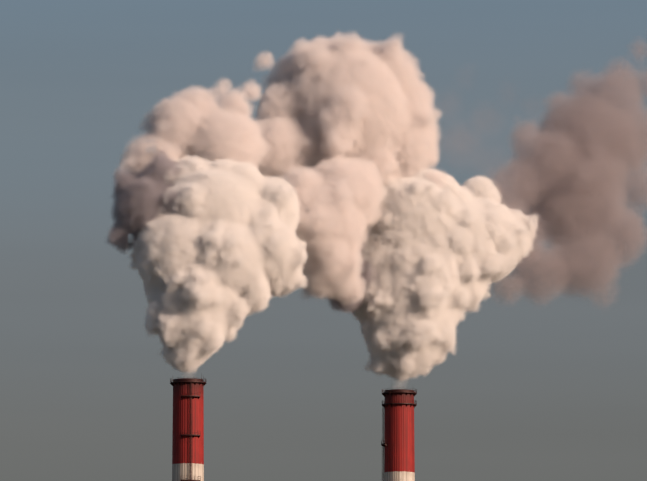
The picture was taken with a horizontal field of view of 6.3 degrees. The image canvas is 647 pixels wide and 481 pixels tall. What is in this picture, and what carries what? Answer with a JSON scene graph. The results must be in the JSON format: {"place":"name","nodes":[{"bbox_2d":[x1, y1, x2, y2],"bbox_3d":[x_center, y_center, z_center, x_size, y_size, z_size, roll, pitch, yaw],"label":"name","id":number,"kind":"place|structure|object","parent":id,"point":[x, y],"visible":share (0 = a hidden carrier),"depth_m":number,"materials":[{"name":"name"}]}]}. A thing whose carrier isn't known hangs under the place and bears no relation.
{"place":"outdoors","nodes":[
{"label":"outdoors","id":0,"kind":"place"},
{"bbox_2d":[170,376,205,480],"bbox_3d":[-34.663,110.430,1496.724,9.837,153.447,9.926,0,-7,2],"label":"chimney","id":1,"kind":"object","parent":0,"point":[188,435],"visible":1,"depth_m":1501.15,"materials":[{"name":"paint"}]},
{"bbox_2d":[0,0,646,480],"label":"sky","id":2,"kind":"structure","parent":0,"point":[307,210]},
{"bbox_2d":[381,388,416,480],"bbox_3d":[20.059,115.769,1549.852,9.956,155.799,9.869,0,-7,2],"label":"chimney","id":3,"kind":"object","parent":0,"point":[399,406],"visible":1,"depth_m":1554.60,"materials":[{"name":"paint"}]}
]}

